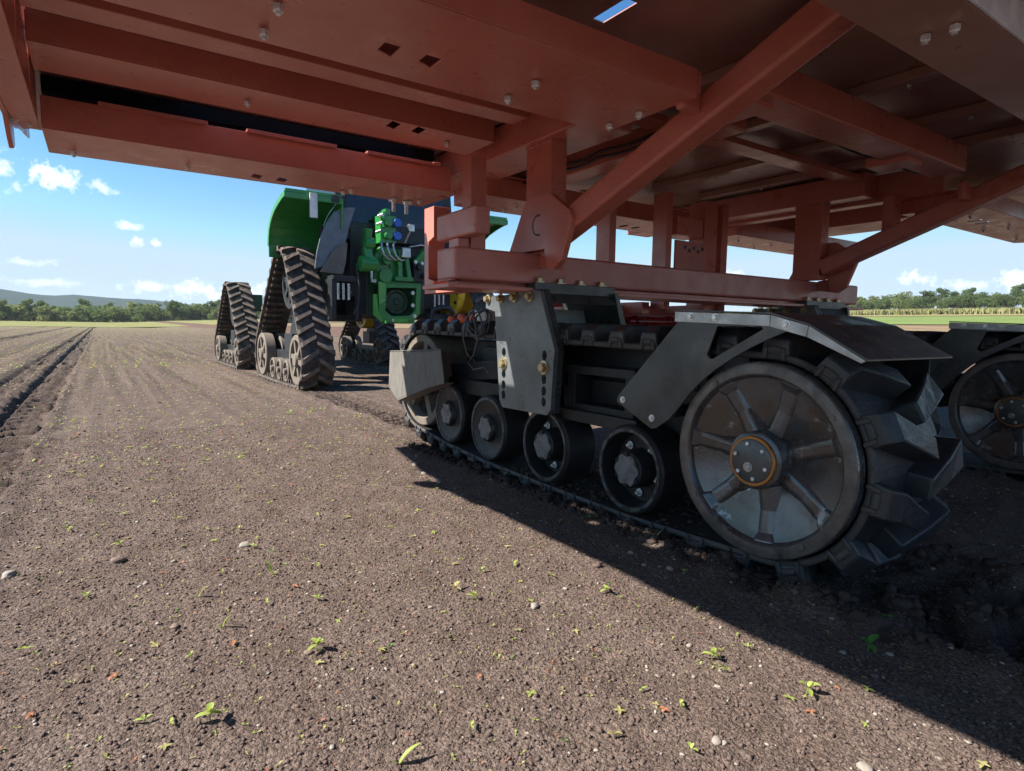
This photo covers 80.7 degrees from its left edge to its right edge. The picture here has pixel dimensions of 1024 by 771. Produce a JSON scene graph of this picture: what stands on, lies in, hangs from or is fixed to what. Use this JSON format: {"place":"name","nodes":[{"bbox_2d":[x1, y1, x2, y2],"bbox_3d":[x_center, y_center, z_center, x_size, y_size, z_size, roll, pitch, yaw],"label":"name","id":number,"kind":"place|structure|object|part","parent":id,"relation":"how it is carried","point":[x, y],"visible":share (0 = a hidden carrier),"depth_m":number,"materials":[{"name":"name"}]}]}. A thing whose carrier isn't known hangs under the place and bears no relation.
{"place":"outdoors","nodes":[
{"label":"outdoors","id":0,"kind":"place"},
{"bbox_2d":[0,289,189,309],"bbox_3d":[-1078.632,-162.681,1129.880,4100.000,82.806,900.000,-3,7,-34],"label":"hill","id":1,"kind":"structure","parent":0,"point":[17,297],"depth_m":1113.06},
{"bbox_2d":[0,313,1023,770],"bbox_3d":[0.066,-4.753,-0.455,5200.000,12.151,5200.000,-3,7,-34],"label":"field","id":2,"kind":"structure","parent":0,"point":[24,425],"depth_m":2.47,"materials":[{"name":"soil"}]},
{"bbox_2d":[0,305,13,320],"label":"tree","id":3,"kind":"object","parent":2,"relation":"on","point":[3,318],"visible":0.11,"depth_m":225.82,"materials":[{"name":"green plant"}]},
{"bbox_2d":[1,570,16,579],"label":"pebble","id":4,"kind":"object","parent":2,"relation":"on","point":[9,573],"visible":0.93,"depth_m":2.73,"materials":[{"name":"white stone"}]},
{"bbox_2d":[0,299,17,320],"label":"tree","id":5,"kind":"object","parent":2,"relation":"on","point":[3,302],"visible":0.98,"depth_m":214.43,"materials":[{"name":"green plant"}]},
{"bbox_2d":[4,308,31,320],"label":"tree","id":6,"kind":"object","parent":2,"relation":"on","point":[23,320],"visible":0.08,"depth_m":225.91,"materials":[{"name":"green plant"}]},
{"bbox_2d":[9,304,32,320],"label":"tree","id":7,"kind":"object","parent":2,"relation":"on","point":[19,309],"visible":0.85,"depth_m":218.18,"materials":[{"name":"green plant"}]},
{"bbox_2d":[15,646,34,652],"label":"seedling","id":8,"kind":"object","parent":2,"relation":"on","point":[23,647],"visible":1,"depth_m":2.10,"materials":[{"name":"green plant"}]},
{"bbox_2d":[18,298,40,320],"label":"tree","id":9,"kind":"object","parent":2,"relation":"on","point":[26,303],"visible":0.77,"depth_m":223.02,"materials":[{"name":"green plant"}]},
{"bbox_2d":[25,711,35,719],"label":"seedling","id":10,"kind":"object","parent":2,"relation":"on","point":[30,714],"visible":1,"depth_m":1.77,"materials":[{"name":"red plant"}]},
{"bbox_2d":[33,300,45,312],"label":"tree","id":11,"kind":"object","parent":2,"relation":"on","point":[41,303],"visible":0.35,"depth_m":231.69,"materials":[{"name":"green plant"}]},
{"bbox_2d":[32,305,56,321],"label":"tree","id":12,"kind":"object","parent":2,"relation":"on","point":[44,315],"visible":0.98,"depth_m":220.24,"materials":[{"name":"green plant"}]},
{"bbox_2d":[46,310,62,321],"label":"tree","id":13,"kind":"object","parent":2,"relation":"on","point":[52,313],"visible":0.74,"depth_m":223.72,"materials":[{"name":"green plant"}]},
{"bbox_2d":[53,306,77,321],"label":"tree","id":14,"kind":"object","parent":2,"relation":"on","point":[62,311],"visible":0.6,"depth_m":227.15,"materials":[{"name":"green plant"}]},
{"bbox_2d":[59,311,82,321],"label":"tree","id":15,"kind":"object","parent":2,"relation":"on","point":[71,316],"visible":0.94,"depth_m":225.17,"materials":[{"name":"green plant"}]},
{"bbox_2d":[75,298,91,308],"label":"tree","id":16,"kind":"object","parent":2,"relation":"on","point":[81,301],"visible":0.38,"depth_m":244.01,"materials":[{"name":"green plant"}]},
{"bbox_2d":[72,305,97,321],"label":"tree","id":17,"kind":"object","parent":2,"relation":"on","point":[80,309],"visible":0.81,"depth_m":228.52,"materials":[{"name":"green plant"}]},
{"bbox_2d":[80,310,113,321],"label":"tree","id":18,"kind":"object","parent":2,"relation":"on","point":[96,317],"visible":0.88,"depth_m":229.42,"materials":[{"name":"green plant"}]},
{"bbox_2d":[85,307,115,321],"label":"tree","id":19,"kind":"object","parent":2,"relation":"on","point":[107,318],"visible":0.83,"depth_m":230.86,"materials":[{"name":"green plant"}]},
{"bbox_2d":[102,302,113,321],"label":"tree","id":20,"kind":"object","parent":2,"relation":"on","point":[110,304],"visible":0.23,"depth_m":259.92,"materials":[{"name":"green plant"}]},
{"bbox_2d":[108,672,118,679],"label":"seedling","id":21,"kind":"object","parent":2,"relation":"on","point":[114,675],"visible":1,"depth_m":1.96,"materials":[{"name":"orange plant"}]},
{"bbox_2d":[110,556,126,563],"bbox_3d":[-1.912,0.849,2.927,0.058,0.039,0.068,5,11,9],"label":"pebble","id":22,"kind":"object","parent":2,"relation":"on","point":[118,559],"visible":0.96,"depth_m":2.91,"materials":[{"name":"grey stone"}]},
{"bbox_2d":[109,307,131,321],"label":"tree","id":23,"kind":"object","parent":2,"relation":"on","point":[121,315],"visible":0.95,"depth_m":235.44,"materials":[{"name":"green plant"}]},
{"bbox_2d":[126,302,139,311],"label":"tree","id":24,"kind":"object","parent":2,"relation":"on","point":[129,304],"visible":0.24,"depth_m":251.79,"materials":[{"name":"green plant"}]},
{"bbox_2d":[128,306,143,321],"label":"tree","id":25,"kind":"object","parent":2,"relation":"on","point":[132,310],"visible":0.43,"depth_m":240.60,"materials":[{"name":"green plant"}]},
{"bbox_2d":[134,714,151,723],"bbox_3d":[-1.071,0.972,1.749,0.054,0.034,0.014,-1,6,-17],"label":"seedling","id":26,"kind":"object","parent":2,"relation":"on","point":[143,717],"visible":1,"depth_m":1.75,"materials":[{"name":"green plant"}]},
{"bbox_2d":[131,305,160,321],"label":"tree","id":27,"kind":"object","parent":2,"relation":"on","point":[145,310],"visible":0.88,"depth_m":237.05,"materials":[{"name":"green plant"}]},
{"bbox_2d":[138,303,158,320],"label":"tree","id":28,"kind":"object","parent":2,"relation":"on","point":[145,304],"visible":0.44,"depth_m":240.69,"materials":[{"name":"green plant"}]},
{"bbox_2d":[150,641,158,646],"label":"seedling","id":29,"kind":"object","parent":2,"relation":"on","point":[155,644],"visible":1,"depth_m":2.17,"materials":[{"name":"beige plant"}]},
{"bbox_2d":[149,310,171,320],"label":"tree","id":30,"kind":"object","parent":2,"relation":"on","point":[162,315],"visible":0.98,"depth_m":241.66,"materials":[{"name":"green plant"}]},
{"bbox_2d":[0,319,328,326],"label":"grass strip","id":31,"kind":"object","parent":2,"relation":"on","point":[82,324],"depth_m":165.26,"materials":[{"name":"green plant"}]},
{"bbox_2d":[158,743,173,749],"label":"seedling","id":32,"kind":"object","parent":2,"relation":"on","point":[164,745],"visible":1,"depth_m":1.65,"materials":[{"name":"beige plant"}]},
{"bbox_2d":[0,327,337,371],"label":"farther seedlings","id":33,"kind":"object","parent":2,"relation":"on","point":[113,346],"visible":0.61,"depth_m":27.45,"materials":[{"name":"green plant"}]},
{"bbox_2d":[163,300,182,320],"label":"tree","id":34,"kind":"object","parent":2,"relation":"on","point":[171,304],"visible":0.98,"depth_m":244.11,"materials":[{"name":"green plant"}]},
{"bbox_2d":[170,623,179,629],"bbox_3d":[-1.288,0.921,2.303,0.040,0.023,0.034,18,12,35],"label":"pebble","id":35,"kind":"object","parent":2,"relation":"on","point":[174,626],"visible":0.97,"depth_m":2.29,"materials":[{"name":"beige stone"}]},
{"bbox_2d":[169,305,193,320],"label":"tree","id":36,"kind":"object","parent":2,"relation":"on","point":[184,314],"visible":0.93,"depth_m":245.95,"materials":[{"name":"green plant"}]},
{"bbox_2d":[186,306,195,319],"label":"tree","id":37,"kind":"object","parent":2,"relation":"on","point":[190,308],"visible":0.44,"depth_m":251.35,"materials":[{"name":"green plant"}]},
{"bbox_2d":[187,304,210,319],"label":"tree","id":38,"kind":"object","parent":2,"relation":"on","point":[196,308],"visible":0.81,"depth_m":255.22,"materials":[{"name":"green plant"}]},
{"bbox_2d":[0,345,407,477],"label":"distant seedlings","id":39,"kind":"object","parent":2,"relation":"on","point":[162,401],"visible":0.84,"depth_m":8.65,"materials":[{"name":"green plant"}]},
{"bbox_2d":[199,303,209,319],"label":"tree","id":40,"kind":"object","parent":2,"relation":"on","point":[204,305],"visible":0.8,"depth_m":256.07,"materials":[{"name":"green plant"}]},
{"bbox_2d":[194,702,222,721],"bbox_3d":[-0.884,0.961,1.754,0.052,0.064,0.060,5,7,34],"label":"seedling","id":41,"kind":"object","parent":2,"relation":"on","point":[209,706],"visible":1,"depth_m":1.76,"materials":[{"name":"green plant"}]},
{"bbox_2d":[207,309,218,319],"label":"tree","id":42,"kind":"object","parent":2,"relation":"on","point":[214,314],"visible":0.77,"depth_m":253.29,"materials":[{"name":"green plant"}]},
{"bbox_2d":[207,300,218,311],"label":"tree","id":43,"kind":"object","parent":2,"relation":"on","point":[212,304],"visible":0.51,"depth_m":261.18,"materials":[{"name":"green plant"}]},
{"bbox_2d":[239,541,250,547],"bbox_3d":[-1.393,0.835,3.150,0.063,0.034,0.050,-6,12,-5],"label":"pebble","id":44,"kind":"object","parent":2,"relation":"on","point":[245,544],"visible":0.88,"depth_m":3.14,"materials":[{"name":"white stone"}]},
{"bbox_2d":[265,559,276,573],"bbox_3d":[-1.112,0.840,2.776,0.066,0.069,0.012,3,6,21],"label":"seedling","id":45,"kind":"object","parent":2,"relation":"on","point":[269,566],"visible":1,"depth_m":2.78,"materials":[{"name":"green plant"}]},
{"bbox_2d":[303,649,312,654],"bbox_3d":[-0.717,0.941,2.126,0.032,0.018,0.028,10,4,-34],"label":"pebble","id":46,"kind":"object","parent":2,"relation":"on","point":[307,652],"visible":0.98,"depth_m":2.12,"materials":[{"name":"beige stone"}]},
{"bbox_2d":[308,638,324,650],"bbox_3d":[-0.691,0.922,2.135,0.052,0.056,0.060,0,6,-8],"label":"seedling","id":47,"kind":"object","parent":2,"relation":"on","point":[316,641],"visible":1,"depth_m":2.14,"materials":[{"name":"green plant"}]},
{"bbox_2d":[214,188,507,389],"bbox_3d":[-4.481,-2.656,15.299,4.598,4.655,9.745,-3,7,-34],"label":"tractor","id":48,"kind":"object","parent":2,"relation":"on","point":[355,264],"visible":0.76,"depth_m":11.66,"materials":[{"name":"metal"}]},
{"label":"cab window","id":49,"kind":"part","parent":48,"relation":"part of","materials":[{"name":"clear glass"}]},
{"bbox_2d":[391,743,419,763],"bbox_3d":[-0.284,0.986,1.609,0.085,0.046,0.016,-2,6,-31],"label":"seedling","id":50,"kind":"object","parent":2,"relation":"on","point":[407,751],"visible":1,"depth_m":1.61,"materials":[{"name":"yellow plant"}]},
{"bbox_2d":[0,413,824,770],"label":"weeds","id":51,"kind":"object","parent":2,"relation":"on","point":[338,609],"visible":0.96,"depth_m":2.45,"materials":[{"name":"plant"}]},
{"bbox_2d":[450,581,460,590],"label":"seedling","id":52,"kind":"object","parent":2,"relation":"on","point":[455,583],"visible":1,"depth_m":2.65,"materials":[{"name":"yellow plant"}]},
{"bbox_2d":[466,591,478,599],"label":"seedling","id":53,"kind":"object","parent":2,"relation":"on","point":[473,592],"visible":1,"depth_m":2.56,"materials":[{"name":"green plant"}]},
{"bbox_2d":[0,0,1023,581],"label":"harvest trailer","id":54,"kind":"object","parent":2,"relation":"on","point":[792,430],"visible":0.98,"depth_m":3.64,"materials":[{"name":"red metal"}]},
{"bbox_2d":[478,459,704,535],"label":"soil on belt","id":55,"kind":"structure","parent":54,"relation":"on","point":[604,495],"depth_m":4.01,"materials":[{"name":"brown soil"}]},
{"bbox_2d":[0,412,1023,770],"bbox_3d":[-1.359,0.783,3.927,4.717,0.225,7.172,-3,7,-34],"label":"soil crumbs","id":56,"kind":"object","parent":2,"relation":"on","point":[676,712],"visible":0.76,"depth_m":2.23,"materials":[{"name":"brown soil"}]},
{"bbox_2d":[0,363,1023,770],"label":"pale grit","id":57,"kind":"object","parent":2,"relation":"on","point":[332,747],"visible":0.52,"depth_m":2.92,"materials":[{"name":"beige stone"}]},
{"bbox_2d":[12,374,1023,755],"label":"soil clods","id":58,"kind":"object","parent":2,"relation":"on","point":[874,674],"visible":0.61,"depth_m":2.91,"materials":[{"name":"brown soil"}]},
{"bbox_2d":[526,689,535,696],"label":"seedling","id":59,"kind":"object","parent":2,"relation":"on","point":[531,692],"visible":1,"depth_m":1.91,"materials":[{"name":"yellow plant"}]},
{"bbox_2d":[531,602,539,609],"bbox_3d":[0.095,0.919,2.513,0.037,0.025,0.046,4,5,41],"label":"pebble","id":60,"kind":"object","parent":2,"relation":"on","point":[534,605],"visible":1,"depth_m":2.50,"materials":[{"name":"white stone"}]},
{"bbox_2d":[607,731,622,737],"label":"seedling","id":61,"kind":"object","parent":2,"relation":"on","point":[614,733],"visible":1,"depth_m":1.71,"materials":[{"name":"yellow plant"}]},
{"bbox_2d":[287,323,949,331],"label":"stubble strip","id":62,"kind":"object","parent":2,"relation":"on","point":[929,328],"visible":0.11,"depth_m":32.85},
{"bbox_2d":[614,705,624,713],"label":"seedling","id":63,"kind":"object","parent":2,"relation":"on","point":[619,709],"visible":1,"depth_m":1.82,"materials":[{"name":"yellow plant"}]},
{"bbox_2d":[660,706,669,711],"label":"seedling","id":64,"kind":"object","parent":2,"relation":"on","point":[664,708],"visible":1,"depth_m":1.83,"materials":[{"name":"orange plant"}]},
{"bbox_2d":[331,316,1023,324],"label":"green strip","id":65,"kind":"object","parent":2,"relation":"on","point":[944,320],"visible":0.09,"depth_m":51.23,"materials":[{"name":"green plant"}]},
{"bbox_2d":[687,742,697,753],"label":"seedling","id":66,"kind":"object","parent":2,"relation":"on","point":[690,744],"visible":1,"depth_m":1.64,"materials":[{"name":"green plant"}]},
{"bbox_2d":[702,647,721,658],"bbox_3d":[0.698,0.946,2.109,0.053,0.060,0.047,-1,6,-17],"label":"seedling","id":67,"kind":"object","parent":2,"relation":"on","point":[713,650],"visible":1,"depth_m":2.11,"materials":[{"name":"green plant"}]},
{"bbox_2d":[712,736,721,745],"bbox_3d":[0.573,0.996,1.688,0.036,0.019,0.028,9,7,-43],"label":"pebble","id":68,"kind":"object","parent":2,"relation":"on","point":[716,740],"visible":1,"depth_m":1.68,"materials":[{"name":"white stone"}]},
{"bbox_2d":[722,740,727,745],"bbox_3d":[0.593,0.999,1.685,0.025,0.013,0.016,-3,-4,-42],"label":"pebble","id":69,"kind":"object","parent":2,"relation":"on","point":[724,742],"visible":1,"depth_m":1.68,"materials":[{"name":"white stone"}]},
{"bbox_2d":[798,680,819,696],"bbox_3d":[0.949,0.974,1.923,0.054,0.051,0.057,-2,6,-24],"label":"seedling","id":70,"kind":"object","parent":2,"relation":"on","point":[809,684],"visible":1,"depth_m":1.93,"materials":[{"name":"green plant"}]},
{"bbox_2d":[849,296,866,310],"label":"tree","id":71,"kind":"object","parent":2,"relation":"on","point":[859,302],"visible":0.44,"depth_m":215.24,"materials":[{"name":"green plant"}]},
{"bbox_2d":[856,761,873,770],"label":"pebble","id":72,"kind":"object","parent":2,"relation":"on","point":[862,766],"visible":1,"depth_m":1.60,"materials":[{"name":"white stone"}]},
{"bbox_2d":[861,300,878,309],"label":"tree","id":73,"kind":"object","parent":2,"relation":"on","point":[868,305],"visible":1,"depth_m":211.53,"materials":[{"name":"green plant"}]},
{"bbox_2d":[861,634,879,652],"bbox_3d":[1.292,0.944,2.183,0.059,0.074,0.069,5,7,35],"label":"seedling","id":74,"kind":"object","parent":2,"relation":"on","point":[872,637],"visible":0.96,"depth_m":2.19,"materials":[{"name":"green plant"}]},
{"bbox_2d":[735,307,1023,314],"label":"corn field","id":75,"kind":"structure","parent":2,"relation":"on","point":[999,310],"depth_m":98.69,"materials":[{"name":"green plant"}]},
{"bbox_2d":[876,299,889,308],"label":"tree","id":76,"kind":"object","parent":2,"relation":"on","point":[885,303],"visible":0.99,"depth_m":211.36,"materials":[{"name":"green plant"}]},
{"bbox_2d":[871,295,894,309],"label":"tree","id":77,"kind":"object","parent":2,"relation":"on","point":[883,298],"visible":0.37,"depth_m":214.77,"materials":[{"name":"green plant"}]},
{"bbox_2d":[886,294,899,306],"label":"tree","id":78,"kind":"object","parent":2,"relation":"on","point":[894,296],"visible":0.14,"depth_m":222.46,"materials":[{"name":"green plant"}]},
{"bbox_2d":[891,291,914,306],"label":"tree","id":79,"kind":"object","parent":2,"relation":"on","point":[906,295],"visible":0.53,"depth_m":205.05,"materials":[{"name":"green plant"}]},
{"bbox_2d":[891,296,926,308],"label":"tree","id":80,"kind":"object","parent":2,"relation":"on","point":[908,304],"visible":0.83,"depth_m":199.50,"materials":[{"name":"green plant"}]},
{"bbox_2d":[811,544,1023,683],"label":"churned clods","id":81,"kind":"object","parent":2,"relation":"on","point":[883,622],"visible":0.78,"depth_m":2.52,"materials":[{"name":"soil"}]},
{"bbox_2d":[914,290,933,308],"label":"tree","id":82,"kind":"object","parent":2,"relation":"on","point":[927,296],"visible":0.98,"depth_m":196.86,"materials":[{"name":"green plant"}]},
{"bbox_2d":[924,291,936,308],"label":"tree","id":83,"kind":"object","parent":2,"relation":"on","point":[932,298],"visible":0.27,"depth_m":208.40,"materials":[{"name":"green plant"}]},
{"bbox_2d":[850,314,1023,315],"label":"dry strip","id":84,"kind":"object","parent":2,"relation":"on","point":[943,315],"visible":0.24,"depth_m":86.55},
{"bbox_2d":[929,288,949,306],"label":"tree","id":85,"kind":"object","parent":2,"relation":"on","point":[944,293],"visible":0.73,"depth_m":207.32,"materials":[{"name":"green plant"}]},
{"bbox_2d":[926,297,954,308],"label":"tree","id":86,"kind":"object","parent":2,"relation":"on","point":[944,302],"visible":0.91,"depth_m":194.01,"materials":[{"name":"green plant"}]},
{"bbox_2d":[946,291,959,307],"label":"tree","id":87,"kind":"object","parent":2,"relation":"on","point":[954,293],"visible":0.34,"depth_m":203.30,"materials":[{"name":"green plant"}]},
{"bbox_2d":[948,295,970,307],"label":"tree","id":88,"kind":"object","parent":2,"relation":"on","point":[955,302],"visible":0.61,"depth_m":193.54,"materials":[{"name":"green plant"}]},
{"bbox_2d":[956,293,978,307],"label":"tree","id":89,"kind":"object","parent":2,"relation":"on","point":[970,302],"visible":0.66,"depth_m":190.40,"materials":[{"name":"green plant"}]},
{"bbox_2d":[961,287,975,296],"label":"tree","id":90,"kind":"object","parent":2,"relation":"on","point":[972,289],"visible":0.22,"depth_m":202.39,"materials":[{"name":"green plant"}]},
{"bbox_2d":[965,292,990,307],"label":"tree","id":91,"kind":"object","parent":2,"relation":"on","point":[981,297],"visible":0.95,"depth_m":185.70,"materials":[{"name":"green plant"}]},
{"bbox_2d":[977,760,989,767],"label":"seedling","id":92,"kind":"object","parent":2,"relation":"on","point":[982,763],"visible":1,"depth_m":1.62,"materials":[{"name":"yellow plant"}]},
{"bbox_2d":[973,294,1004,307],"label":"tree","id":93,"kind":"object","parent":2,"relation":"on","point":[992,299],"visible":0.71,"depth_m":184.00,"materials":[{"name":"green plant"}]},
{"bbox_2d":[986,292,1007,306],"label":"tree","id":94,"kind":"object","parent":2,"relation":"on","point":[996,293],"visible":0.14,"depth_m":189.35,"materials":[{"name":"green plant"}]},
{"bbox_2d":[988,293,1018,307],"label":"tree","id":95,"kind":"object","parent":2,"relation":"on","point":[1007,298],"visible":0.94,"depth_m":179.90,"materials":[{"name":"green plant"}]},
{"bbox_2d":[1003,288,1023,307],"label":"tree","id":96,"kind":"object","parent":2,"relation":"on","point":[1020,293],"visible":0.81,"depth_m":178.03,"materials":[{"name":"green plant"}]},
{"bbox_2d":[1010,283,1023,306],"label":"tree","id":97,"kind":"object","parent":2,"relation":"on","point":[1018,286],"visible":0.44,"depth_m":183.15,"materials":[{"name":"green plant"}]},
{"bbox_2d":[1015,296,1023,306],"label":"tree","id":98,"kind":"object","parent":2,"relation":"on","point":[1021,300],"visible":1,"depth_m":175.05,"materials":[{"name":"green plant"}]},
{"bbox_2d":[0,0,1023,311],"label":"sky","id":99,"kind":"structure","parent":0,"point":[69,225],"materials":[{"name":"blue"}]},
{"bbox_2d":[403,440,867,613],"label":"crushed soil","id":100,"kind":"structure","parent":0,"point":[842,599],"depth_m":3.32,"materials":[{"name":"brown soil"}]}
]}

